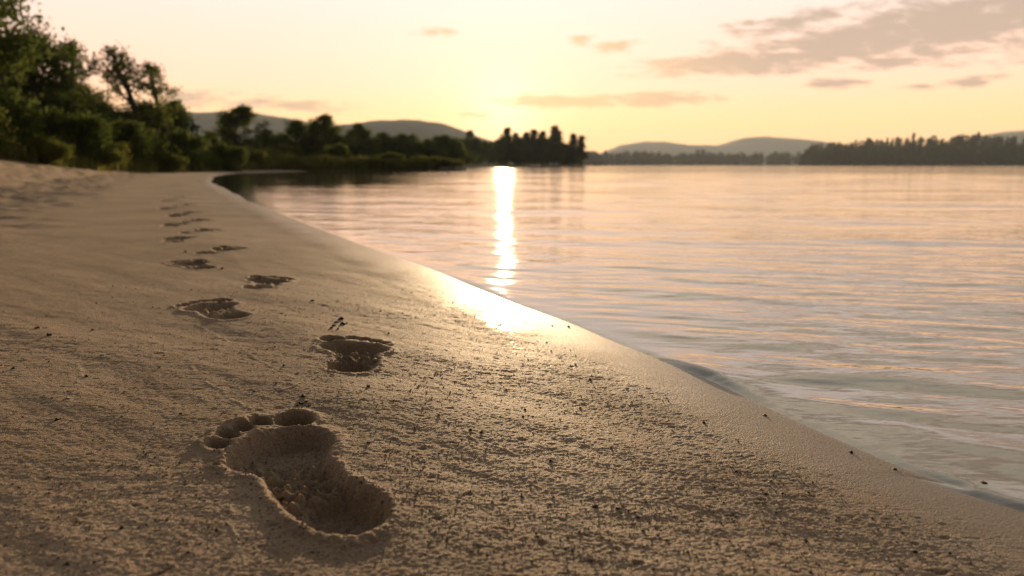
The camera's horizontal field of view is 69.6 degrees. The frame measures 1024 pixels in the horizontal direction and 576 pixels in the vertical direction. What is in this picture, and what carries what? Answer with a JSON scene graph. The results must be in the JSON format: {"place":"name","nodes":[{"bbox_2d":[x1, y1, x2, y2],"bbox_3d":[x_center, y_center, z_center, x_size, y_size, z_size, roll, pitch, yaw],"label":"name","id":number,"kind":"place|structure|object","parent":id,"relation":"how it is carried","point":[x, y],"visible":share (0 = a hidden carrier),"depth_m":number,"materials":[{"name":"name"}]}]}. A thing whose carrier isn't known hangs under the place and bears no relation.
{"place":"outdoors","nodes":[
{"label":"outdoors","id":0,"kind":"place"},
{"bbox_2d":[152,111,559,164],"bbox_3d":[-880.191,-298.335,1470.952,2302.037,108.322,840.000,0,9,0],"label":"hills","id":1,"kind":"structure","parent":0,"point":[421,129],"depth_m":1296.96,"materials":[{"name":"grey"}]},
{"bbox_2d":[318,164,579,170],"bbox_3d":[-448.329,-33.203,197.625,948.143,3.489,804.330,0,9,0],"label":"grassy bank ground","id":2,"kind":"structure","parent":0,"point":[489,165],"depth_m":160.14,"materials":[{"name":"green plant"}]},
{"bbox_2d":[0,107,28,154],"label":"shrub","id":3,"kind":"object","parent":2,"relation":"on","point":[3,118],"visible":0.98,"depth_m":15.04,"materials":[{"name":"green plant"}]},
{"bbox_2d":[0,99,49,146],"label":"shrub","id":4,"kind":"object","parent":2,"relation":"on","point":[19,117],"visible":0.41,"depth_m":16.60,"materials":[{"name":"green plant"}]},
{"bbox_2d":[0,0,83,123],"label":"broadleaf tree","id":5,"kind":"object","parent":2,"relation":"on","point":[11,45],"visible":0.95,"depth_m":16.72,"materials":[{"name":"green plant"}]},
{"bbox_2d":[0,27,96,126],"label":"broadleaf tree","id":6,"kind":"object","parent":2,"relation":"on","point":[49,81],"visible":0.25,"depth_m":20.21,"materials":[{"name":"green plant"}]},
{"bbox_2d":[17,132,79,165],"bbox_3d":[-10.449,-3.054,16.421,1.289,0.829,1.494,-7,12,-37],"label":"shrub","id":7,"kind":"object","parent":2,"relation":"on","point":[52,150],"visible":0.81,"depth_m":16.16,"materials":[{"name":"green plant"}]},
{"bbox_2d":[23,68,77,119],"bbox_3d":[-15.761,-5.945,22.471,4.067,3.276,4.009,-1,10,-5],"label":"broadleaf tree","id":8,"kind":"object","parent":2,"relation":"on","point":[45,94],"depth_m":23.27,"materials":[{"name":"green plant"}]},
{"bbox_2d":[31,105,114,160],"bbox_3d":[-11.396,-3.831,18.697,2.427,1.619,1.924,4,10,23],"label":"shrub","id":9,"kind":"object","parent":2,"relation":"on","point":[77,131],"visible":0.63,"depth_m":18.52,"materials":[{"name":"green plant"}]},
{"bbox_2d":[34,83,125,123],"bbox_3d":[-15.887,-6.185,26.323,3.728,2.414,3.675,-8,12,-39],"label":"broadleaf tree","id":10,"kind":"object","parent":2,"relation":"on","point":[95,104],"visible":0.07,"depth_m":26.25,"materials":[{"name":"green plant"}]},
{"bbox_2d":[49,35,124,117],"bbox_3d":[-14.186,-6.255,23.996,2.613,3.806,2.341,6,11,31],"label":"broadleaf tree","id":11,"kind":"object","parent":2,"relation":"on","point":[71,44],"visible":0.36,"depth_m":23.77,"materials":[{"name":"green plant"}]},
{"bbox_2d":[66,112,119,147],"bbox_3d":[-11.688,-4.060,20.069,2.013,1.498,1.900,7,12,37],"label":"shrub","id":12,"kind":"object","parent":2,"relation":"on","point":[110,139],"depth_m":20.14,"materials":[{"name":"green plant"}]},
{"bbox_2d":[84,141,131,169],"bbox_3d":[-10.969,-3.538,19.817,1.455,0.936,1.687,-1,10,-4],"label":"shrub","id":13,"kind":"object","parent":2,"relation":"on","point":[112,156],"visible":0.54,"depth_m":19.50,"materials":[{"name":"green plant"}]},
{"bbox_2d":[95,101,148,123],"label":"broadleaf tree","id":14,"kind":"object","parent":2,"relation":"on","point":[115,116],"visible":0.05,"depth_m":28.19,"materials":[{"name":"green plant"}]},
{"bbox_2d":[91,112,158,163],"bbox_3d":[-12.152,-4.482,22.591,2.199,1.850,2.774,-6,11,-32],"label":"shrub","id":15,"kind":"object","parent":2,"relation":"on","point":[132,133],"visible":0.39,"depth_m":22.16,"materials":[{"name":"green plant"}]},
{"bbox_2d":[91,41,166,127],"bbox_3d":[-13.040,-6.326,25.128,2.117,4.442,2.029,9,13,44],"label":"broadleaf tree","id":16,"kind":"object","parent":2,"relation":"on","point":[124,79],"visible":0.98,"depth_m":24.86,"materials":[{"name":"green plant"}]},
{"bbox_2d":[121,123,161,162],"bbox_3d":[-12.158,-4.525,23.470,1.995,1.573,2.114,-3,10,-19],"label":"shrub","id":17,"kind":"object","parent":2,"relation":"on","point":[153,143],"visible":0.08,"depth_m":23.48,"materials":[{"name":"green plant"}]},
{"bbox_2d":[117,107,190,139],"bbox_3d":[-15.182,-6.565,30.543,3.675,2.138,3.728,-7,12,-36],"label":"broadleaf tree","id":18,"kind":"object","parent":2,"relation":"on","point":[143,120],"visible":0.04,"depth_m":30.02,"materials":[{"name":"green plant"}]},
{"bbox_2d":[126,59,183,135],"bbox_3d":[-12.570,-6.038,26.103,1.930,4.005,1.990,-4,10,-24],"label":"broadleaf tree","id":19,"kind":"object","parent":2,"relation":"on","point":[153,88],"visible":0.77,"depth_m":25.94,"materials":[{"name":"green plant"}]},
{"bbox_2d":[143,124,192,167],"bbox_3d":[-12.257,-4.612,24.489,2.659,1.773,2.108,3,10,19],"label":"shrub","id":20,"kind":"object","parent":2,"relation":"on","point":[163,144],"visible":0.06,"depth_m":24.59,"materials":[{"name":"green plant"}]},
{"bbox_2d":[154,148,190,172],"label":"shrub","id":21,"kind":"object","parent":2,"relation":"on","point":[173,162],"visible":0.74,"depth_m":24.03,"materials":[{"name":"green plant"}]},
{"bbox_2d":[158,95,210,147],"bbox_3d":[-13.237,-6.230,29.406,2.178,3.035,2.144,0,9,0],"label":"broadleaf tree","id":22,"kind":"object","parent":2,"relation":"on","point":[182,119],"visible":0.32,"depth_m":29.36,"materials":[{"name":"green plant"}]},
{"bbox_2d":[158,125,212,170],"bbox_3d":[-12.310,-4.934,26.672,2.774,1.850,2.199,-3,10,-18],"label":"shrub","id":23,"kind":"object","parent":2,"relation":"on","point":[190,144],"visible":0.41,"depth_m":26.47,"materials":[{"name":"green plant"}]},
{"bbox_2d":[203,133,220,147],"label":"broadleaf tree","id":24,"kind":"object","parent":2,"relation":"on","point":[214,140],"visible":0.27,"depth_m":46.80,"materials":[{"name":"green plant"}]},
{"bbox_2d":[202,148,223,171],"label":"shrub","id":25,"kind":"object","parent":2,"relation":"on","point":[215,165],"visible":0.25,"depth_m":29.13,"materials":[{"name":"green plant"}]},
{"bbox_2d":[207,142,249,171],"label":"shrub","id":26,"kind":"object","parent":2,"relation":"on","point":[230,157],"visible":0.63,"depth_m":30.41,"materials":[{"name":"green plant"}]},
{"bbox_2d":[0,136,465,172],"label":"bank grass","id":27,"kind":"structure","parent":2,"relation":"on","point":[285,161],"depth_m":37.35,"materials":[{"name":"green plant"}]},
{"bbox_2d":[203,103,271,147],"bbox_3d":[-16.953,-9.520,45.198,3.468,3.452,3.468,6,11,31],"label":"broadleaf tree","id":28,"kind":"object","parent":2,"relation":"on","point":[229,121],"visible":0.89,"depth_m":44.66,"materials":[{"name":"green plant"}]},
{"bbox_2d":[243,149,268,165],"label":"shrub","id":29,"kind":"object","parent":2,"relation":"on","point":[253,157],"visible":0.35,"depth_m":35.25,"materials":[{"name":"green plant"}]},
{"bbox_2d":[250,128,274,149],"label":"broadleaf tree","id":30,"kind":"object","parent":2,"relation":"on","point":[265,133],"visible":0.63,"depth_m":48.85,"materials":[{"name":"green plant"}]},
{"bbox_2d":[266,132,288,148],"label":"broadleaf tree","id":31,"kind":"object","parent":2,"relation":"on","point":[272,141],"visible":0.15,"depth_m":54.65,"materials":[{"name":"green plant"}]},
{"bbox_2d":[275,118,319,156],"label":"broadleaf tree","id":32,"kind":"object","parent":2,"relation":"on","point":[295,128],"visible":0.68,"depth_m":52.47,"materials":[{"name":"green plant"}]},
{"bbox_2d":[292,112,342,156],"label":"broadleaf tree","id":33,"kind":"object","parent":2,"relation":"on","point":[313,135],"visible":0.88,"depth_m":51.55,"materials":[{"name":"green plant"}]},
{"bbox_2d":[313,124,348,153],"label":"broadleaf tree","id":34,"kind":"object","parent":2,"relation":"on","point":[338,139],"visible":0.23,"depth_m":53.43,"materials":[{"name":"green plant"}]},
{"bbox_2d":[319,142,351,158],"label":"shrub","id":35,"kind":"object","parent":2,"relation":"on","point":[336,150],"visible":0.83,"depth_m":44.96,"materials":[{"name":"green plant"}]},
{"bbox_2d":[343,138,360,159],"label":"shrub","id":36,"kind":"object","parent":2,"relation":"on","point":[352,146],"visible":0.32,"depth_m":65.68,"materials":[{"name":"green plant"}]},
{"bbox_2d":[341,128,376,153],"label":"broadleaf tree","id":37,"kind":"object","parent":2,"relation":"on","point":[350,132],"visible":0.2,"depth_m":68.02,"materials":[{"name":"green plant"}]},
{"bbox_2d":[352,122,380,157],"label":"broadleaf tree","id":38,"kind":"object","parent":2,"relation":"on","point":[362,134],"visible":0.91,"depth_m":64.38,"materials":[{"name":"green plant"}]},
{"bbox_2d":[371,147,389,156],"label":"shrub","id":39,"kind":"object","parent":2,"relation":"on","point":[379,151],"visible":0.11,"depth_m":69.18,"materials":[{"name":"green plant"}]},
{"bbox_2d":[371,131,400,152],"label":"broadleaf tree","id":40,"kind":"object","parent":2,"relation":"on","point":[386,140],"visible":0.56,"depth_m":70.25,"materials":[{"name":"green plant"}]},
{"bbox_2d":[375,152,405,159],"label":"shrub","id":41,"kind":"object","parent":2,"relation":"on","point":[389,154],"visible":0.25,"depth_m":43.19,"materials":[{"name":"green plant"}]},
{"bbox_2d":[375,138,409,159],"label":"shrub","id":42,"kind":"object","parent":2,"relation":"on","point":[403,150],"visible":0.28,"depth_m":71.19,"materials":[{"name":"green plant"}]},
{"bbox_2d":[392,133,430,157],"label":"broadleaf tree","id":43,"kind":"object","parent":2,"relation":"on","point":[406,138],"visible":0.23,"depth_m":74.31,"materials":[{"name":"green plant"}]},
{"bbox_2d":[401,139,427,158],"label":"shrub","id":44,"kind":"object","parent":2,"relation":"on","point":[415,153],"visible":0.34,"depth_m":73.39,"materials":[{"name":"green plant"}]},
{"bbox_2d":[409,156,439,164],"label":"shrub","id":45,"kind":"object","parent":2,"relation":"on","point":[416,158],"visible":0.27,"depth_m":44.27,"materials":[{"name":"green plant"}]},
{"bbox_2d":[412,142,444,157],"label":"shrub","id":46,"kind":"object","parent":2,"relation":"on","point":[435,151],"visible":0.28,"depth_m":73.79,"materials":[{"name":"green plant"}]},
{"bbox_2d":[422,138,438,147],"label":"broadleaf tree","id":47,"kind":"object","parent":2,"relation":"on","point":[428,141],"visible":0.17,"depth_m":76.73,"materials":[{"name":"green plant"}]},
{"bbox_2d":[431,157,453,167],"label":"shrub","id":48,"kind":"object","parent":2,"relation":"on","point":[447,162],"visible":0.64,"depth_m":44.07,"materials":[{"name":"green plant"}]},
{"bbox_2d":[432,133,458,147],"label":"broadleaf tree","id":49,"kind":"object","parent":2,"relation":"on","point":[436,139],"visible":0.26,"depth_m":79.83,"materials":[{"name":"green plant"}]},
{"bbox_2d":[429,138,479,167],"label":"shrub","id":50,"kind":"object","parent":2,"relation":"on","point":[457,150],"visible":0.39,"depth_m":77.97,"materials":[{"name":"green plant"}]},
{"bbox_2d":[462,136,476,163],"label":"broadleaf tree","id":51,"kind":"object","parent":2,"relation":"on","point":[468,140],"visible":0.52,"depth_m":165.15,"materials":[{"name":"green plant"}]},
{"bbox_2d":[465,129,474,151],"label":"pine tree","id":52,"kind":"object","parent":2,"relation":"on","point":[470,133],"visible":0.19,"depth_m":200.38,"materials":[{"name":"green plant"}]},
{"bbox_2d":[468,136,483,163],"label":"broadleaf tree","id":53,"kind":"object","parent":2,"relation":"on","point":[476,143],"visible":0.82,"depth_m":165.90,"materials":[{"name":"green plant"}]},
{"bbox_2d":[475,138,486,163],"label":"broadleaf tree","id":54,"kind":"object","parent":2,"relation":"on","point":[479,161],"visible":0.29,"depth_m":175.71,"materials":[{"name":"green plant"}]},
{"bbox_2d":[480,139,491,163],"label":"broadleaf tree","id":55,"kind":"object","parent":2,"relation":"on","point":[486,145],"visible":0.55,"depth_m":184.96,"materials":[{"name":"green plant"}]},
{"bbox_2d":[483,140,492,163],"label":"broadleaf tree","id":56,"kind":"object","parent":2,"relation":"on","point":[490,143],"visible":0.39,"depth_m":194.84,"materials":[{"name":"green plant"}]},
{"bbox_2d":[486,139,500,163],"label":"broadleaf tree","id":57,"kind":"object","parent":2,"relation":"on","point":[492,160],"visible":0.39,"depth_m":193.49,"materials":[{"name":"green plant"}]},
{"bbox_2d":[486,136,509,163],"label":"broadleaf tree","id":58,"kind":"object","parent":2,"relation":"on","point":[500,141],"visible":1,"depth_m":178.61,"materials":[{"name":"green plant"}]},
{"bbox_2d":[499,133,514,163],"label":"broadleaf tree","id":59,"kind":"object","parent":2,"relation":"on","point":[509,144],"visible":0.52,"depth_m":203.09,"materials":[{"name":"green plant"}]},
{"bbox_2d":[502,127,513,138],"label":"pine tree","id":60,"kind":"object","parent":2,"relation":"on","point":[507,130],"visible":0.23,"depth_m":206.10,"materials":[{"name":"green plant"}]},
{"bbox_2d":[511,132,519,162],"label":"pine tree","id":61,"kind":"object","parent":2,"relation":"on","point":[515,134],"visible":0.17,"depth_m":212.18,"materials":[{"name":"green plant"}]},
{"bbox_2d":[510,136,524,163],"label":"broadleaf tree","id":62,"kind":"object","parent":2,"relation":"on","point":[514,148],"visible":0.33,"depth_m":200.63,"materials":[{"name":"green plant"}]},
{"bbox_2d":[514,136,531,164],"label":"broadleaf tree","id":63,"kind":"object","parent":2,"relation":"on","point":[521,145],"visible":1,"depth_m":187.48,"materials":[{"name":"green plant"}]},
{"bbox_2d":[522,131,531,163],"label":"pine tree","id":64,"kind":"object","parent":2,"relation":"on","point":[526,134],"visible":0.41,"depth_m":217.14,"materials":[{"name":"green plant"}]},
{"bbox_2d":[529,129,538,163],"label":"pine tree","id":65,"kind":"object","parent":2,"relation":"on","point":[533,133],"visible":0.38,"depth_m":217.89,"materials":[{"name":"green plant"}]},
{"bbox_2d":[526,138,546,164],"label":"broadleaf tree","id":66,"kind":"object","parent":2,"relation":"on","point":[532,148],"visible":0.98,"depth_m":203.66,"materials":[{"name":"green plant"}]},
{"bbox_2d":[531,134,551,164],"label":"broadleaf tree","id":67,"kind":"object","parent":2,"relation":"on","point":[542,160],"visible":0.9,"depth_m":204.47,"materials":[{"name":"green plant"}]},
{"bbox_2d":[539,130,553,162],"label":"pine tree","id":68,"kind":"object","parent":2,"relation":"on","point":[543,133],"visible":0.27,"depth_m":223.83,"materials":[{"name":"green plant"}]},
{"bbox_2d":[545,135,557,164],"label":"broadleaf tree","id":69,"kind":"object","parent":2,"relation":"on","point":[551,150],"visible":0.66,"depth_m":223.66,"materials":[{"name":"green plant"}]},
{"bbox_2d":[547,125,562,164],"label":"pine tree","id":70,"kind":"object","parent":2,"relation":"on","point":[554,131],"visible":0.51,"depth_m":229.40,"materials":[{"name":"green plant"}]},
{"bbox_2d":[549,136,562,164],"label":"broadleaf tree","id":71,"kind":"object","parent":2,"relation":"on","point":[554,159],"visible":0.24,"depth_m":230.35,"materials":[{"name":"green plant"}]},
{"bbox_2d":[557,130,563,164],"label":"pine tree","id":72,"kind":"object","parent":2,"relation":"on","point":[560,139],"visible":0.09,"depth_m":235.90,"materials":[{"name":"green plant"}]},
{"bbox_2d":[553,141,569,164],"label":"broadleaf tree","id":73,"kind":"object","parent":2,"relation":"on","point":[561,148],"visible":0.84,"depth_m":222.24,"materials":[{"name":"green plant"}]},
{"bbox_2d":[561,133,581,165],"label":"pine tree","id":74,"kind":"object","parent":2,"relation":"on","point":[572,145],"visible":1,"depth_m":205.94,"materials":[{"name":"green plant"}]},
{"bbox_2d":[576,135,588,165],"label":"pine tree","id":75,"kind":"object","parent":2,"relation":"on","point":[581,146],"visible":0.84,"depth_m":211.64,"materials":[{"name":"green plant"}]},
{"bbox_2d":[0,159,1023,575],"bbox_3d":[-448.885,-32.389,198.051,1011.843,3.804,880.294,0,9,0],"label":"sand beach","id":76,"kind":"structure","parent":0,"point":[76,245],"depth_m":0.83,"materials":[{"name":"beige sand"}]},
{"bbox_2d":[161,223,182,227],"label":"footprint","id":77,"kind":"object","parent":76,"relation":"on","point":[171,225],"visible":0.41,"depth_m":3.37},
{"bbox_2d":[162,236,190,242],"bbox_3d":[-1.224,-0.166,2.698,0.108,0.031,0.251,-3,10,-16],"label":"footprint","id":78,"kind":"object","parent":76,"relation":"on","point":[171,240],"visible":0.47,"depth_m":2.67},
{"bbox_2d":[169,259,213,269],"bbox_3d":[-0.882,-0.052,2.019,0.105,0.030,0.217,-5,11,-29],"label":"footprint","id":79,"kind":"object","parent":76,"relation":"on","point":[197,265],"visible":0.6,"depth_m":2.04},
{"bbox_2d":[184,219,212,221],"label":"footprint","id":80,"kind":"object","parent":76,"relation":"on","point":[195,220],"visible":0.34,"depth_m":3.73},
{"bbox_2d":[179,229,218,233],"bbox_3d":[-1.303,-0.225,3.067,0.109,0.030,0.262,0,9,0],"label":"footprint","id":81,"kind":"object","parent":76,"relation":"on","point":[194,231],"visible":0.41,"depth_m":3.12},
{"bbox_2d":[180,299,247,319],"bbox_3d":[-0.561,0.052,1.388,0.109,0.033,0.229,-6,11,-33],"label":"footprint","id":82,"kind":"object","parent":76,"relation":"on","point":[224,309],"visible":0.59,"depth_m":1.41},
{"bbox_2d":[194,246,243,253],"bbox_3d":[-0.940,-0.111,2.382,0.105,0.031,0.262,0,9,0],"label":"footprint","id":83,"kind":"object","parent":76,"relation":"on","point":[214,251],"visible":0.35,"depth_m":2.37},
{"bbox_2d":[243,276,290,288],"bbox_3d":[-0.592,-0.002,1.736,0.118,0.031,0.220,0,9,0],"label":"footprint","id":84,"kind":"object","parent":76,"relation":"on","point":[271,284],"visible":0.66,"depth_m":1.73},
{"bbox_2d":[204,411,390,535],"bbox_3d":[-0.199,0.173,0.669,0.118,0.034,0.302,-6,11,-32],"label":"footprint","id":85,"kind":"object","parent":76,"relation":"on","point":[295,444],"visible":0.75,"depth_m":0.68},
{"bbox_2d":[318,336,388,372],"bbox_3d":[-0.234,0.107,1.096,0.110,0.032,0.228,-2,10,-12],"label":"footprint","id":86,"kind":"object","parent":76,"relation":"on","point":[363,358],"visible":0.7,"depth_m":1.10},
{"bbox_2d":[437,167,451,169],"bbox_3d":[-3.983,-7.039,43.631,1.041,0.266,0.546,0,9,0],"label":"rock","id":87,"kind":"object","parent":76,"relation":"on","point":[444,168],"visible":0.66,"depth_m":43.49,"materials":[{"name":"grey stone"}]},
{"bbox_2d":[452,166,466,169],"bbox_3d":[-3.166,-7.100,43.959,0.898,0.355,1.513,6,11,32],"label":"rock","id":88,"kind":"object","parent":76,"relation":"on","point":[458,168],"visible":0.56,"depth_m":43.51,"materials":[{"name":"grey stone"}]},
{"bbox_2d":[960,467,968,472],"bbox_3d":[0.458,0.185,0.745,0.008,0.006,0.012,3,10,15],"label":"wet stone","id":89,"kind":"object","parent":76,"relation":"on","point":[964,469],"visible":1,"depth_m":0.74,"materials":[{"name":"grey stone"}]},
{"bbox_2d":[974,480,990,488],"bbox_3d":[0.449,0.188,0.702,0.014,0.009,0.012,8,12,40],"label":"wet stone","id":90,"kind":"object","parent":76,"relation":"on","point":[983,484],"visible":1,"depth_m":0.70,"materials":[{"name":"grey stone"}]},
{"bbox_2d":[1,0,1023,152],"label":"sky","id":91,"kind":"structure","parent":0,"point":[611,73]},
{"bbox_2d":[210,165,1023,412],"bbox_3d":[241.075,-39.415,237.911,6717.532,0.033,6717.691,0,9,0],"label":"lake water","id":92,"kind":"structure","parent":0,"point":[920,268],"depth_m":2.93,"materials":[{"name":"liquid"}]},
{"bbox_2d":[591,162,797,164],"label":"shore","id":93,"kind":"structure","parent":0,"point":[696,164],"depth_m":993.88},
{"bbox_2d":[570,149,801,164],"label":"woods","id":94,"kind":"object","parent":93,"relation":"on","point":[646,158],"visible":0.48,"depth_m":965.40,"materials":[{"name":"green plant"}]},
{"bbox_2d":[599,136,857,162],"bbox_3d":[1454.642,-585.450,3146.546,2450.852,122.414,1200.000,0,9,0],"label":"hills","id":95,"kind":"structure","parent":0,"point":[764,145],"depth_m":2871.93,"materials":[{"name":"grey"}]},
{"bbox_2d":[798,131,1023,165],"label":"headland woods","id":96,"kind":"object","parent":0,"point":[887,153],"visible":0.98,"depth_m":592.62,"materials":[{"name":"green plant"}]},
{"bbox_2d":[964,130,1023,143],"bbox_3d":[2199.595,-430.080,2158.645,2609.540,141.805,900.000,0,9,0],"label":"hills","id":97,"kind":"structure","parent":0,"point":[1019,135],"depth_m":2020.61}
]}

